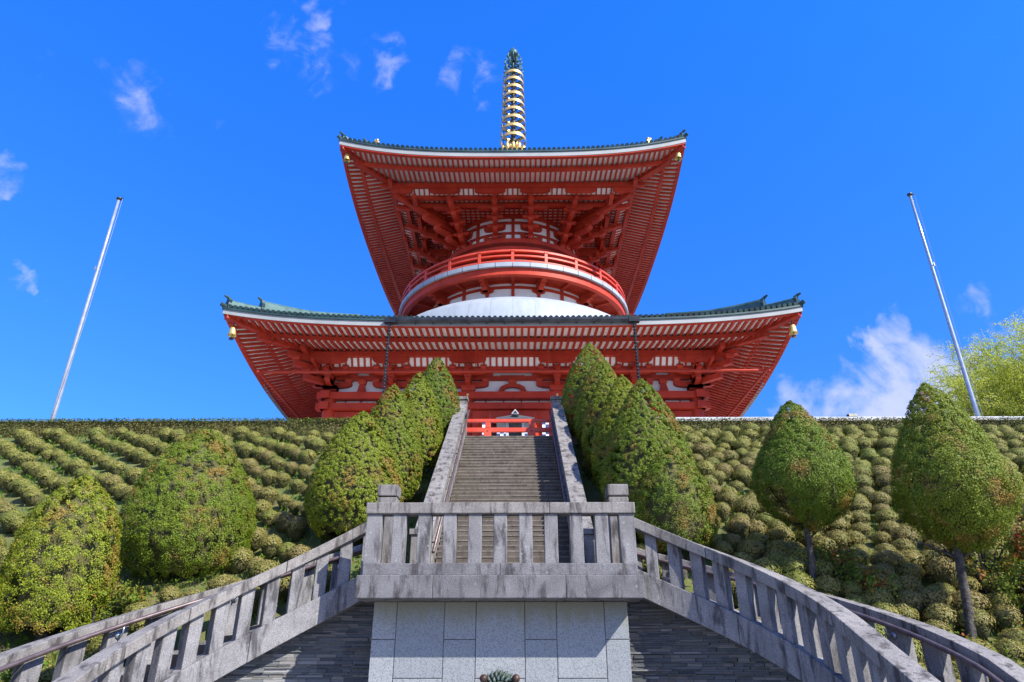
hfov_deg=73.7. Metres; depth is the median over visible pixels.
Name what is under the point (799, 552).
azalea bush
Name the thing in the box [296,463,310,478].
azalea bush
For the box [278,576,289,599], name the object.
azalea bush
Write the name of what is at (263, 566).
azalea bush
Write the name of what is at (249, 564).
azalea bush
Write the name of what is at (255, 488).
azalea bush
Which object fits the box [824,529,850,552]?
azalea bush
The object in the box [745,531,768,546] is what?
azalea bush
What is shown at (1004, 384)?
spring tree
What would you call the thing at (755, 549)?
azalea bush
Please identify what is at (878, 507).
azalea bush
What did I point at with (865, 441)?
azalea bushes
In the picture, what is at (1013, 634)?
azalea bush
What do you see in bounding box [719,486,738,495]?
azalea bush
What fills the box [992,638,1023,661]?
azalea bush
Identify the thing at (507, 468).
stone staircase
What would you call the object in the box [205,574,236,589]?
azalea bush
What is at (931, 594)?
azalea bush
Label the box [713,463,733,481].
azalea bush
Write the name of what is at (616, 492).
stone post
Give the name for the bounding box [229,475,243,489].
azalea bush
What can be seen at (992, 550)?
azalea bush
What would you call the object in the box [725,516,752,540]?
azalea bush
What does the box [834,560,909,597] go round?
loose shrub
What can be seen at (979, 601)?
azalea bush
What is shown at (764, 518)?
azalea bush
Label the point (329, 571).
azalea bush
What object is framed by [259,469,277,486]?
azalea bush
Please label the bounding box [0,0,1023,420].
sky
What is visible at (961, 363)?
flagpole
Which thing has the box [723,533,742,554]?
azalea bush
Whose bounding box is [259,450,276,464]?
azalea bush
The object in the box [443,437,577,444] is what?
plaza
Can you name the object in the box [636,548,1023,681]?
handrail wall
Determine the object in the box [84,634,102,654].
azalea bush
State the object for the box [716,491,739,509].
azalea bush
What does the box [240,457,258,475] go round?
azalea bush
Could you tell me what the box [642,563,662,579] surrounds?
azalea bush
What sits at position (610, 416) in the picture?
clipped tree
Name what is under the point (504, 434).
checkered screen
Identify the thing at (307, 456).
azalea bush
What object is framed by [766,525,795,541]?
azalea bush
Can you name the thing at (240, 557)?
azalea bush
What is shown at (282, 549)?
azalea bush
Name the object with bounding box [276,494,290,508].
azalea bush
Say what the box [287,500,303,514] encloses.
azalea bush
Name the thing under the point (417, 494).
azalea bush
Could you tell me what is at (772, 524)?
azalea bush
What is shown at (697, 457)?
azalea bush
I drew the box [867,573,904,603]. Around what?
azalea bush
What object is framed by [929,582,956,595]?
azalea bush
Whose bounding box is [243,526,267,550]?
azalea bush
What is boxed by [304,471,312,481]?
azalea bush
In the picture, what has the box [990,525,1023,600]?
loose shrub
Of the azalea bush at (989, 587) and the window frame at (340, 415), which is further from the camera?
the window frame at (340, 415)
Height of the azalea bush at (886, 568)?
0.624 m
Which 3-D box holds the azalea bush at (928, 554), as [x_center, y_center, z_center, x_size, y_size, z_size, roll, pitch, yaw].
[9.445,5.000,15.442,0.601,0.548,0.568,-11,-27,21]
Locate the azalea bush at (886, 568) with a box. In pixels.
[869,563,897,575]
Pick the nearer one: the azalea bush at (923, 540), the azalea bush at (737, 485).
the azalea bush at (923, 540)
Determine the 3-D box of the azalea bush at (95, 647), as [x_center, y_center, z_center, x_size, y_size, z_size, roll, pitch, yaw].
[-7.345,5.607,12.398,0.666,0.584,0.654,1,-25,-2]
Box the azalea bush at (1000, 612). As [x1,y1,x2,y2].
[988,603,1022,631]
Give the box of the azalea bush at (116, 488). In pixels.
[110,482,128,500]
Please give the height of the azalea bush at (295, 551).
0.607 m
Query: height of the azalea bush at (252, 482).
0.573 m
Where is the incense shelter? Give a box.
[496,409,533,435]
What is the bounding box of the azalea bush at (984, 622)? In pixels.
[956,607,995,640]
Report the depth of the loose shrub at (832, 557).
14.77 m
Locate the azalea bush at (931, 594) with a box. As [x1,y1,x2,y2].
[916,585,954,612]
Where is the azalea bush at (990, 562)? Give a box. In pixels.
[987,559,998,573]
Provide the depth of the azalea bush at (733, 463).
21.32 m
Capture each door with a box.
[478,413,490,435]
[533,413,541,435]
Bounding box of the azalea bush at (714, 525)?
[704,514,721,533]
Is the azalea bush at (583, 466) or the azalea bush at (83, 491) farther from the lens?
the azalea bush at (583, 466)
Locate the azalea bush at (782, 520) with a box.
[771,509,792,528]
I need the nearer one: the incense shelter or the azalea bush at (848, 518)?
the azalea bush at (848, 518)
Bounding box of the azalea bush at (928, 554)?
[919,549,940,573]
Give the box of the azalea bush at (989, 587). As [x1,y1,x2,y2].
[980,570,1020,595]
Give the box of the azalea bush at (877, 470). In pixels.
[869,465,890,482]
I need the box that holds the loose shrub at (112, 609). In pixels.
[62,576,155,625]
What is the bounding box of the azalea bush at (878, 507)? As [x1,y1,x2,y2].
[871,503,891,513]
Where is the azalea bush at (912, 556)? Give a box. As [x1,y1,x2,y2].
[895,548,925,567]
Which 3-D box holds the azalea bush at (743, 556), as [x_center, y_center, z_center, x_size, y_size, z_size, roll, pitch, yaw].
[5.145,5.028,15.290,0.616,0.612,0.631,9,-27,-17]
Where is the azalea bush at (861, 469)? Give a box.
[853,464,871,477]
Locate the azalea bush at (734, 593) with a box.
[730,580,737,605]
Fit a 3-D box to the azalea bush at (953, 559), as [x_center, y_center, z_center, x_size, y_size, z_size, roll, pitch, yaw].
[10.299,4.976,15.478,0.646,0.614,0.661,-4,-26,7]
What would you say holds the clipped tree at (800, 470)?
on the hillside
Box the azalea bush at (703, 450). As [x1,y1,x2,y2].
[691,442,711,459]
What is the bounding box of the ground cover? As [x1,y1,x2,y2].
[0,434,1023,673]
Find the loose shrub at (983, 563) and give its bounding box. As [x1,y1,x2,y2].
[915,516,1023,594]
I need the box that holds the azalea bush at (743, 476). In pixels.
[732,469,751,486]
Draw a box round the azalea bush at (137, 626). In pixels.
[128,620,144,632]
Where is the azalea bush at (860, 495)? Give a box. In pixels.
[855,493,867,500]
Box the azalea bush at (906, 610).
[890,603,919,619]
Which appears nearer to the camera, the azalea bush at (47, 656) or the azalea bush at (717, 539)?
the azalea bush at (47, 656)
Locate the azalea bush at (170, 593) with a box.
[157,586,181,602]
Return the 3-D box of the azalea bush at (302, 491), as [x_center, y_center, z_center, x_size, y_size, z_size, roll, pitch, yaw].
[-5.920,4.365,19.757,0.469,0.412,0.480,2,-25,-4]
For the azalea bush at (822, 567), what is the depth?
14.69 m
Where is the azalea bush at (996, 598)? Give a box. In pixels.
[984,591,1018,609]
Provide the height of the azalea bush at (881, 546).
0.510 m
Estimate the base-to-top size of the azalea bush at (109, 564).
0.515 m
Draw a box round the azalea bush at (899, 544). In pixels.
[890,538,915,550]
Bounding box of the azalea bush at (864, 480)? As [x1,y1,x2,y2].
[853,474,874,490]
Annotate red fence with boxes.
[467,419,573,436]
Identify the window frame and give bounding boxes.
[333,412,379,420]
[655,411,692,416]
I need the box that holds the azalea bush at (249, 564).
[244,556,265,577]
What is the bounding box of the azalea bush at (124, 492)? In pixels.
[120,485,140,504]
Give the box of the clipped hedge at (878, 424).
[658,416,1023,435]
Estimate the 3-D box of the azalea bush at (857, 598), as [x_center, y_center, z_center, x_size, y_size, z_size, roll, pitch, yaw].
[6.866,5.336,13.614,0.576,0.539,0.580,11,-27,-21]
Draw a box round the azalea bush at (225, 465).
[221,464,232,478]
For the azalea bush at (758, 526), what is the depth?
16.80 m
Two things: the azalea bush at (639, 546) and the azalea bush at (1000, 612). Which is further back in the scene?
the azalea bush at (639, 546)
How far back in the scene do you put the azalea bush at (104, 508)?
18.05 m
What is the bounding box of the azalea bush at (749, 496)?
[741,493,761,506]
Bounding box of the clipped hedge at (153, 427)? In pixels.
[0,417,378,438]
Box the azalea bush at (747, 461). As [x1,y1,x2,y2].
[738,457,755,469]
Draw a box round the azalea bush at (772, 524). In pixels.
[766,519,785,530]
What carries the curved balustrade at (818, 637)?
on the slate wall at (666, 645)
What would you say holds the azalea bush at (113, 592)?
on the hillside
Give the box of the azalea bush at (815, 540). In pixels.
[811,535,837,557]
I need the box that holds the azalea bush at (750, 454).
[743,451,757,468]
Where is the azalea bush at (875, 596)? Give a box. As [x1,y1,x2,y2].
[859,588,895,605]
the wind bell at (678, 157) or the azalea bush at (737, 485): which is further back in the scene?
the wind bell at (678, 157)
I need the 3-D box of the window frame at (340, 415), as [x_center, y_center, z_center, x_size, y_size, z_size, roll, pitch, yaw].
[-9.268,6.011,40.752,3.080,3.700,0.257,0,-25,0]
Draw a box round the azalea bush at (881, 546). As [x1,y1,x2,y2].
[872,543,895,553]
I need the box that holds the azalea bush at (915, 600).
[891,589,926,619]
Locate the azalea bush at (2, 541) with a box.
[0,536,7,546]
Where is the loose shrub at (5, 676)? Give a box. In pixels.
[0,653,51,681]
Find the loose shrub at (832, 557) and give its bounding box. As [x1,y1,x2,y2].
[805,538,866,583]
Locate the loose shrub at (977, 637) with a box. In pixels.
[918,621,1009,665]
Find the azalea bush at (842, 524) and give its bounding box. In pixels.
[825,516,849,534]
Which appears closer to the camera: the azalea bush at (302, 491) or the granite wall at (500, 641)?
the granite wall at (500, 641)
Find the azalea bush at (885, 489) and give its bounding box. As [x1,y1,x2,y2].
[880,485,896,505]
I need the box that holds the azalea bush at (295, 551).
[284,544,310,559]
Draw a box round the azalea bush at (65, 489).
[60,484,73,502]
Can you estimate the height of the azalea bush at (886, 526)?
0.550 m
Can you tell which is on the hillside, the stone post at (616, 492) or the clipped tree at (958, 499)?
the clipped tree at (958, 499)
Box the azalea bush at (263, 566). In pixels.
[249,559,279,588]
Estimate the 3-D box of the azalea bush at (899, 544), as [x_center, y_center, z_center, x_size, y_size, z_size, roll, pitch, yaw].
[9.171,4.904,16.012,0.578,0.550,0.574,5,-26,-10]
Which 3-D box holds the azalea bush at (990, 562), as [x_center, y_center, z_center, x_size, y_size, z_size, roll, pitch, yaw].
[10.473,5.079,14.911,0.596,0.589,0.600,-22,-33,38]
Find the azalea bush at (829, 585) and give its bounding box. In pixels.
[811,574,842,596]
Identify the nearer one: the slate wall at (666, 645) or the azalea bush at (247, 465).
the slate wall at (666, 645)
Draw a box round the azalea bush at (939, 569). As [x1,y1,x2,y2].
[923,556,956,585]
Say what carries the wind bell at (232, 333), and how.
hanging from the pagoda
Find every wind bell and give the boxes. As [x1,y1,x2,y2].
[227,323,236,339]
[343,154,349,163]
[675,152,681,161]
[789,321,797,337]
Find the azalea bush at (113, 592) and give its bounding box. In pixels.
[103,587,139,614]
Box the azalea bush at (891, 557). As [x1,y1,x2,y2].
[870,548,906,578]
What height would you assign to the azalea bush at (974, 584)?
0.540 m
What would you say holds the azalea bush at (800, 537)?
on the hillside
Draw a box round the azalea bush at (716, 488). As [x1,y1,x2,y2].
[702,483,722,502]
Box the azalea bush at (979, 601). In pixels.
[949,590,991,612]
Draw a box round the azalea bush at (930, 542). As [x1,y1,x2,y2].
[922,540,947,558]
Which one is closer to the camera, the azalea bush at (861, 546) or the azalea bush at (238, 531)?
the azalea bush at (861, 546)
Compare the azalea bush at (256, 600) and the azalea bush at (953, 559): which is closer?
the azalea bush at (256, 600)
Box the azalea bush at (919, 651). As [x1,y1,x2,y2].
[886,637,924,662]
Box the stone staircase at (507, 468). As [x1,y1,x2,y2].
[435,436,569,562]
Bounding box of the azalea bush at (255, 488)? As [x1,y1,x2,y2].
[250,484,263,500]
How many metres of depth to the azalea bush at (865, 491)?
19.11 m
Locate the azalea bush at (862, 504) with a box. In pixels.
[849,497,871,513]
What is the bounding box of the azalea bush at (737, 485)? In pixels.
[727,480,744,495]
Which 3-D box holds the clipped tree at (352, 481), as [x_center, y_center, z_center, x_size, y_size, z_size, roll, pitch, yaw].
[-3.903,3.618,17.146,2.429,3.965,2.453,0,-25,0]
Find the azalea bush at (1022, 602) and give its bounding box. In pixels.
[1019,592,1023,605]
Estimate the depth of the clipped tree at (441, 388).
24.28 m
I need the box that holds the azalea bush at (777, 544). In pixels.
[764,539,793,554]
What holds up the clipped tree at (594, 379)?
on the hillside
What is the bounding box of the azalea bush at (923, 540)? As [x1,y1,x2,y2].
[921,529,936,544]
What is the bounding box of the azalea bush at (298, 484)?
[289,479,304,493]
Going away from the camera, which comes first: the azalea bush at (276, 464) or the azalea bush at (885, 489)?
the azalea bush at (885, 489)
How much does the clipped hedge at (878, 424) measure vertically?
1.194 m
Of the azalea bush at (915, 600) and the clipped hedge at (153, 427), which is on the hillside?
the azalea bush at (915, 600)
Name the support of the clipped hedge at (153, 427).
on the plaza
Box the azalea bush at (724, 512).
[712,502,730,521]
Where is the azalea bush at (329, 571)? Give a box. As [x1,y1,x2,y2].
[325,566,331,590]
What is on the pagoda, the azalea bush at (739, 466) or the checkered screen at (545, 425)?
the checkered screen at (545, 425)
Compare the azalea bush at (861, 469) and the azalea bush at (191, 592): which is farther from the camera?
the azalea bush at (861, 469)
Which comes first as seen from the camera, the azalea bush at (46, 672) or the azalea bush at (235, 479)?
the azalea bush at (46, 672)
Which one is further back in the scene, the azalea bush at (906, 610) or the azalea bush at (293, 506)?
the azalea bush at (293, 506)
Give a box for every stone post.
[377,485,400,562]
[605,484,628,562]
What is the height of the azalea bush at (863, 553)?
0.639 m
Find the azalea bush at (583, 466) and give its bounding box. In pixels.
[580,460,598,476]
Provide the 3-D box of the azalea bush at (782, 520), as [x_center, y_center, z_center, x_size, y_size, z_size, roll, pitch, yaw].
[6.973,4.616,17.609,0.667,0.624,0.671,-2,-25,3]
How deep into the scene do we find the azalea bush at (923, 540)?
16.43 m
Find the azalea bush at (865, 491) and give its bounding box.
[857,486,875,497]
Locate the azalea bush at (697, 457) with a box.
[692,453,703,462]
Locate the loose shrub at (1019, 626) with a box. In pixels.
[993,617,1023,657]
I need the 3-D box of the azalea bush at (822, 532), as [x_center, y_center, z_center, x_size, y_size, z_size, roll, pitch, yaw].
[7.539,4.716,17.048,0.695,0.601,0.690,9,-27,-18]
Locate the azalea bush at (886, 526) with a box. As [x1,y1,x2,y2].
[876,520,899,541]
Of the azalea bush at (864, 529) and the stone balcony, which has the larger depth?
the azalea bush at (864, 529)
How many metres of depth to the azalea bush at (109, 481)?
20.06 m
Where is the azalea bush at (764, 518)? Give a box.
[755,512,773,531]
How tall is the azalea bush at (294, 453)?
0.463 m
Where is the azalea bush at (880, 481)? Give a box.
[874,473,891,489]
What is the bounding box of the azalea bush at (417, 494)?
[406,485,424,501]
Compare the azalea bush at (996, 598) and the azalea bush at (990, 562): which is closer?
the azalea bush at (996, 598)
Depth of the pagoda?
48.26 m
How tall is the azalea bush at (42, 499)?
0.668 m
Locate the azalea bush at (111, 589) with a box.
[99,580,125,606]
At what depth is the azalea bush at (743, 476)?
20.36 m
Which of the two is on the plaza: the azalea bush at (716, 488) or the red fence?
the red fence
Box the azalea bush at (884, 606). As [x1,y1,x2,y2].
[870,602,901,614]
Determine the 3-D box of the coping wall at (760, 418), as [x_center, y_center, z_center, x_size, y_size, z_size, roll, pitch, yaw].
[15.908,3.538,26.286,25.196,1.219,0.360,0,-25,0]
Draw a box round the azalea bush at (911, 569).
[895,561,925,579]
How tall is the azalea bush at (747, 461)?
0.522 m
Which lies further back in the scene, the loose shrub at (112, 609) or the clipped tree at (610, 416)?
the clipped tree at (610, 416)
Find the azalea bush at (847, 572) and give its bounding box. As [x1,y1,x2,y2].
[841,563,871,585]
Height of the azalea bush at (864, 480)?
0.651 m
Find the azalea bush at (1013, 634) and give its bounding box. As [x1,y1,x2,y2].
[996,627,1023,644]
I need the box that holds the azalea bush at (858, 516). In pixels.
[849,510,870,524]
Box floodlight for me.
[846,414,857,416]
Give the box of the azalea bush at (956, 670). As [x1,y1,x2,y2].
[952,661,960,679]
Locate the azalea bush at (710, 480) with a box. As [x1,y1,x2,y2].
[702,474,718,485]
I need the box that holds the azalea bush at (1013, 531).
[1003,526,1022,540]
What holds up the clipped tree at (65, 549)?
on the hillside
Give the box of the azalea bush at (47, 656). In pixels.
[43,654,54,664]
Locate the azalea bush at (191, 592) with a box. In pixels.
[178,589,203,608]
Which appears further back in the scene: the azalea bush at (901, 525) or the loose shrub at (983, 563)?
the azalea bush at (901, 525)
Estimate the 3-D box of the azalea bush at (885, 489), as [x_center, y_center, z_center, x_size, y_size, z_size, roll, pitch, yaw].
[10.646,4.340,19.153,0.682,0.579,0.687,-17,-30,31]
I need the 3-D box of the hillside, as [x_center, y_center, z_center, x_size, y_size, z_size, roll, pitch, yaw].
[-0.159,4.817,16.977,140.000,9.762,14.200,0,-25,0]
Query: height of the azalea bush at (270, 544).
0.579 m
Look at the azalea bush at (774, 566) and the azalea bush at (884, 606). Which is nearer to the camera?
the azalea bush at (884, 606)
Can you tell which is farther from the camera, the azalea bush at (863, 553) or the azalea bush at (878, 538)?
the azalea bush at (878, 538)
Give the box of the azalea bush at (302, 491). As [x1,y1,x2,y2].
[299,485,306,498]
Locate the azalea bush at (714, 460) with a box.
[705,457,719,465]
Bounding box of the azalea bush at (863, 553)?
[842,547,870,565]
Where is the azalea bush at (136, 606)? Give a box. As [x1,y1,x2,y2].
[121,600,151,631]
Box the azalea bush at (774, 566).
[753,557,782,574]
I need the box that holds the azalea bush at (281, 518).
[272,511,294,532]
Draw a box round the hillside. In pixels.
[0,435,1023,680]
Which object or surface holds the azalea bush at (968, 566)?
on the hillside
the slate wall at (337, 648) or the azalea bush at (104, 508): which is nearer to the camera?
the slate wall at (337, 648)
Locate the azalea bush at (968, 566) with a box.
[955,558,991,590]
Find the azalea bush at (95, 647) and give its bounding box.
[87,635,102,654]
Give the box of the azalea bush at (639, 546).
[636,543,645,563]
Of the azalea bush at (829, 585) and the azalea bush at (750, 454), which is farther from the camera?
the azalea bush at (750, 454)
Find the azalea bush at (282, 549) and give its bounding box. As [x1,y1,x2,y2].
[275,542,295,563]
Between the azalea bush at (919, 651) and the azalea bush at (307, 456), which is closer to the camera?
the azalea bush at (919, 651)
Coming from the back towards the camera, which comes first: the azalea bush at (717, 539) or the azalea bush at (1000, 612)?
the azalea bush at (717, 539)
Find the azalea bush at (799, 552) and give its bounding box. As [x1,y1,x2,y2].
[785,546,815,561]
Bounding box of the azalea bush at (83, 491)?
[71,486,96,496]
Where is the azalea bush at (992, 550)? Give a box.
[982,546,1009,563]
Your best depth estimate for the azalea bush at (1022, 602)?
13.68 m
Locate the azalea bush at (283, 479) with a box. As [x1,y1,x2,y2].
[275,473,289,487]
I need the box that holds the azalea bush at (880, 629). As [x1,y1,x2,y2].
[875,623,886,637]
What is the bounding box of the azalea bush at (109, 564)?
[104,543,119,565]
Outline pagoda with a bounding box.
[220,47,805,436]
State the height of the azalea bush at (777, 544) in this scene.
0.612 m
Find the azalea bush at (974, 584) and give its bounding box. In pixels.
[951,576,982,591]
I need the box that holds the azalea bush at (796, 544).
[789,540,803,548]
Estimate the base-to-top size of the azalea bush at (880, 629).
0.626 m
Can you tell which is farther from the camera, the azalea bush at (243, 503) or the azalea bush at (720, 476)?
the azalea bush at (720, 476)
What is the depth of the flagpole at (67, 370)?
31.61 m
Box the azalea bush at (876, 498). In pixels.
[866,491,891,506]
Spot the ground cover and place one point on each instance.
(54, 656)
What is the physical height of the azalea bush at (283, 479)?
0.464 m
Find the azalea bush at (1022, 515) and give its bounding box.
[1015,507,1023,522]
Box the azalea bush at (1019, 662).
[1011,658,1023,668]
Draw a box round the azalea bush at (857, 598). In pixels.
[844,594,869,605]
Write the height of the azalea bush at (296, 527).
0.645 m
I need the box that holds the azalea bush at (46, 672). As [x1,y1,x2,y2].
[39,663,55,681]
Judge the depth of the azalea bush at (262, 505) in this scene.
18.18 m
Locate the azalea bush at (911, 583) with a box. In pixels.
[895,574,923,591]
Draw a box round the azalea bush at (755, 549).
[734,538,766,561]
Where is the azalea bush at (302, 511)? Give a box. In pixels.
[298,505,313,519]
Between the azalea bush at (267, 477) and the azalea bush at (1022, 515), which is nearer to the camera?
the azalea bush at (1022, 515)
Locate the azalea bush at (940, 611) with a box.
[922,602,959,631]
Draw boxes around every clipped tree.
[0,474,122,640]
[115,428,256,579]
[304,411,404,546]
[366,383,423,499]
[397,371,443,479]
[420,357,460,450]
[561,342,617,436]
[573,357,620,449]
[581,370,625,474]
[590,374,639,492]
[599,378,700,547]
[634,445,719,578]
[750,400,859,581]
[888,382,1023,639]
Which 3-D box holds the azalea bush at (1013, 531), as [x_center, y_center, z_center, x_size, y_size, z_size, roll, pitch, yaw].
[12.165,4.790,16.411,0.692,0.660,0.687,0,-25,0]
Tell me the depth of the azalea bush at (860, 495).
18.59 m
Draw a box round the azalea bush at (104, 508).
[93,506,107,522]
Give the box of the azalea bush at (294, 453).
[290,449,300,461]
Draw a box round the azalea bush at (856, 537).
[845,530,867,546]
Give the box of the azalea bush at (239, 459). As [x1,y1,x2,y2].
[230,458,242,467]
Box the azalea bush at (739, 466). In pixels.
[732,464,750,472]
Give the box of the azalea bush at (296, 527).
[283,516,308,541]
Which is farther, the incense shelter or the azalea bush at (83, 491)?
the incense shelter
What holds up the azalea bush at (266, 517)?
on the hillside
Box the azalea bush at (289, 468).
[283,462,298,475]
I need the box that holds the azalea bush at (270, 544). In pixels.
[257,534,283,558]
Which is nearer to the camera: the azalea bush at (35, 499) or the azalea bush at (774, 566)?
the azalea bush at (774, 566)
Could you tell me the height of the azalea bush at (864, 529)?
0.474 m
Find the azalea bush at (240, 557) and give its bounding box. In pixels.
[224,546,253,573]
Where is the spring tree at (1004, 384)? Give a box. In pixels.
[915,312,1023,415]
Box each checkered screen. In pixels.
[497,433,527,435]
[542,423,548,435]
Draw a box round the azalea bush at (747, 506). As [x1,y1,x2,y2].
[732,497,759,521]
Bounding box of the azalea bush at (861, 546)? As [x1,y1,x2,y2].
[852,544,870,555]
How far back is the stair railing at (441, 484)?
18.95 m
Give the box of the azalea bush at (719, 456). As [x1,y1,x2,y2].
[709,451,725,463]
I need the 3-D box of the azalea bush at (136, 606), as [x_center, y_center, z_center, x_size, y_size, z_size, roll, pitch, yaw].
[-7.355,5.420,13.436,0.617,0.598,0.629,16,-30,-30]
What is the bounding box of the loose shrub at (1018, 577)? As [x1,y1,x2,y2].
[986,554,1023,626]
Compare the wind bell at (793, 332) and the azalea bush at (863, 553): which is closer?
the azalea bush at (863, 553)
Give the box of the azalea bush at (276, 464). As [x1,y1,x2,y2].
[268,456,285,471]
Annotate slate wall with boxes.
[214,602,373,681]
[627,599,801,681]
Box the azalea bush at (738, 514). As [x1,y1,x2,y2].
[730,512,749,520]
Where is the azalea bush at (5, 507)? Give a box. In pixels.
[0,503,16,518]
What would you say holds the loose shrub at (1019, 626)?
on the hillside
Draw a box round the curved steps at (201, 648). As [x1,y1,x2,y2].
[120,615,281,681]
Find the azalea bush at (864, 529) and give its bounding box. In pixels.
[849,522,872,540]
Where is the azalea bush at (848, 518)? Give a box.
[824,510,852,530]
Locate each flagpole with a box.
[49,197,123,420]
[907,192,982,415]
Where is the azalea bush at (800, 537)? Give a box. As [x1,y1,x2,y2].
[793,529,821,546]
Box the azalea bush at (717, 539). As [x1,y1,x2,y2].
[698,532,722,547]
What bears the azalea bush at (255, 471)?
on the hillside
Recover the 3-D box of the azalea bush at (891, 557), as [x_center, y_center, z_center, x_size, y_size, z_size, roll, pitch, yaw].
[8.435,4.995,15.271,0.784,0.708,0.800,17,-30,-31]
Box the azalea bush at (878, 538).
[870,531,892,545]
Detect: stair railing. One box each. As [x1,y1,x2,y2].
[409,396,469,562]
[549,396,595,562]
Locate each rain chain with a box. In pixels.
[381,323,390,410]
[632,322,641,392]
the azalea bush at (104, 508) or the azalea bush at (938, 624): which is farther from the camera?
the azalea bush at (104, 508)
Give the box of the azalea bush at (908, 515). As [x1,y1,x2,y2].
[898,510,919,529]
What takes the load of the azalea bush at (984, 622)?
on the hillside
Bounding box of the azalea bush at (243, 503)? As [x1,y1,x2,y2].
[235,499,250,517]
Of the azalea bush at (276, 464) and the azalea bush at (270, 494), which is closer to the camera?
the azalea bush at (270, 494)
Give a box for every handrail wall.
[0,544,362,681]
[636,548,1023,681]
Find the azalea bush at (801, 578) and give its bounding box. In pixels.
[784,570,816,590]
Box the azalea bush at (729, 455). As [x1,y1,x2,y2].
[722,449,738,462]
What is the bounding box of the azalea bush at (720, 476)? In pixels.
[707,470,726,485]
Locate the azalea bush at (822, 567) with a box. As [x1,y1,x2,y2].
[805,558,837,578]
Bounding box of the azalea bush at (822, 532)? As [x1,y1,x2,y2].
[818,525,827,535]
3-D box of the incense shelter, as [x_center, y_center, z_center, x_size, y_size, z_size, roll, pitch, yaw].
[0.151,4.757,30.943,1.720,3.010,1.515,0,-25,0]
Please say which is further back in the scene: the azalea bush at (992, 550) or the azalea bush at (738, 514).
the azalea bush at (738, 514)
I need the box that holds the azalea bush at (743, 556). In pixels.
[731,551,754,563]
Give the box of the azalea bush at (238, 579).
[224,577,242,585]
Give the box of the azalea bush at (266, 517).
[259,509,278,527]
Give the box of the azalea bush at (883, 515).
[873,509,898,524]
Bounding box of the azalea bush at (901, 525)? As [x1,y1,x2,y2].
[899,523,916,530]
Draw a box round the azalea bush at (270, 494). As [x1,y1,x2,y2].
[256,485,278,504]
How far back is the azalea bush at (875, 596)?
13.52 m
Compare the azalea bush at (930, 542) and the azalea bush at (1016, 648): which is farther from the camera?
the azalea bush at (930, 542)
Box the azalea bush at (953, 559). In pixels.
[950,552,978,561]
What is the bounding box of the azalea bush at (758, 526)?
[749,519,767,533]
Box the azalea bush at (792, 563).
[777,555,808,575]
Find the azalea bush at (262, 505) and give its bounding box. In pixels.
[255,499,272,520]
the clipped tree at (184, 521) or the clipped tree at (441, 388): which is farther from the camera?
the clipped tree at (441, 388)
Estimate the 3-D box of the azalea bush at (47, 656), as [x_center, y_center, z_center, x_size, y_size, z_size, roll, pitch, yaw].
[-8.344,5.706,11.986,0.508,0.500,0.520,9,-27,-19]
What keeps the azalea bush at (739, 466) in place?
on the hillside
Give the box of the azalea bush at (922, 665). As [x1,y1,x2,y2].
[918,661,926,669]
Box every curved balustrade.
[53,522,366,681]
[634,518,939,681]
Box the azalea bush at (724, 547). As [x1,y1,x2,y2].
[711,540,733,554]
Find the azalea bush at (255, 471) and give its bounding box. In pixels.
[249,465,263,479]
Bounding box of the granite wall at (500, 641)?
[368,602,631,681]
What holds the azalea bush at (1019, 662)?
on the hillside
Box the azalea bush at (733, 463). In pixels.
[726,460,739,469]
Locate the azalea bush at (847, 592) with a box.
[839,581,864,598]
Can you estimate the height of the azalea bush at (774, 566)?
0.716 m
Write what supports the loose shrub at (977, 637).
on the hillside
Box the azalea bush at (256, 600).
[252,587,260,615]
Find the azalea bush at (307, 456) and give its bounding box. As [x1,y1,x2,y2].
[297,449,317,465]
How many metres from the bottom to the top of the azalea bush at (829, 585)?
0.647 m
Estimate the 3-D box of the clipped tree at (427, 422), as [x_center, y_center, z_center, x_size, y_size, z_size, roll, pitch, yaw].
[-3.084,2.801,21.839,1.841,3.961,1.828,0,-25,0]
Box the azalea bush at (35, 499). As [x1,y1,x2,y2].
[31,494,43,508]
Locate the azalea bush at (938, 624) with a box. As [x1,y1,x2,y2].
[923,619,953,633]
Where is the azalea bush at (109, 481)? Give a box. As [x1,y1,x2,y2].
[101,474,123,494]
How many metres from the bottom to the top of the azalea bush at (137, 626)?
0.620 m
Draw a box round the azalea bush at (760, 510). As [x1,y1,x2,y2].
[757,506,771,514]
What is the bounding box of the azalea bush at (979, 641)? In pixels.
[965,636,997,652]
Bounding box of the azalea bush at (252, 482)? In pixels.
[238,476,256,491]
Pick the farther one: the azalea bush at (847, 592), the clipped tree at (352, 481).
the clipped tree at (352, 481)
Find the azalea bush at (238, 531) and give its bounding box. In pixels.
[232,523,247,540]
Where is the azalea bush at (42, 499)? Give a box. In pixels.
[35,494,62,515]
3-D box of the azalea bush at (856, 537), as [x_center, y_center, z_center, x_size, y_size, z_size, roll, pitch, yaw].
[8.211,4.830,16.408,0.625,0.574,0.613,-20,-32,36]
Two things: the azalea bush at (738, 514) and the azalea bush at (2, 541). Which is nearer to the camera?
the azalea bush at (2, 541)
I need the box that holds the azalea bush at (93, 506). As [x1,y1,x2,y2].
[89,499,106,509]
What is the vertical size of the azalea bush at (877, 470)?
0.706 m
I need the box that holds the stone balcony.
[355,502,644,602]
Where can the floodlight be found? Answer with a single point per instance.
(851, 415)
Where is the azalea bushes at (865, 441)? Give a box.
[0,422,1023,588]
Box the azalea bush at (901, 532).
[889,526,921,549]
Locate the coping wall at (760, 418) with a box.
[656,416,1023,420]

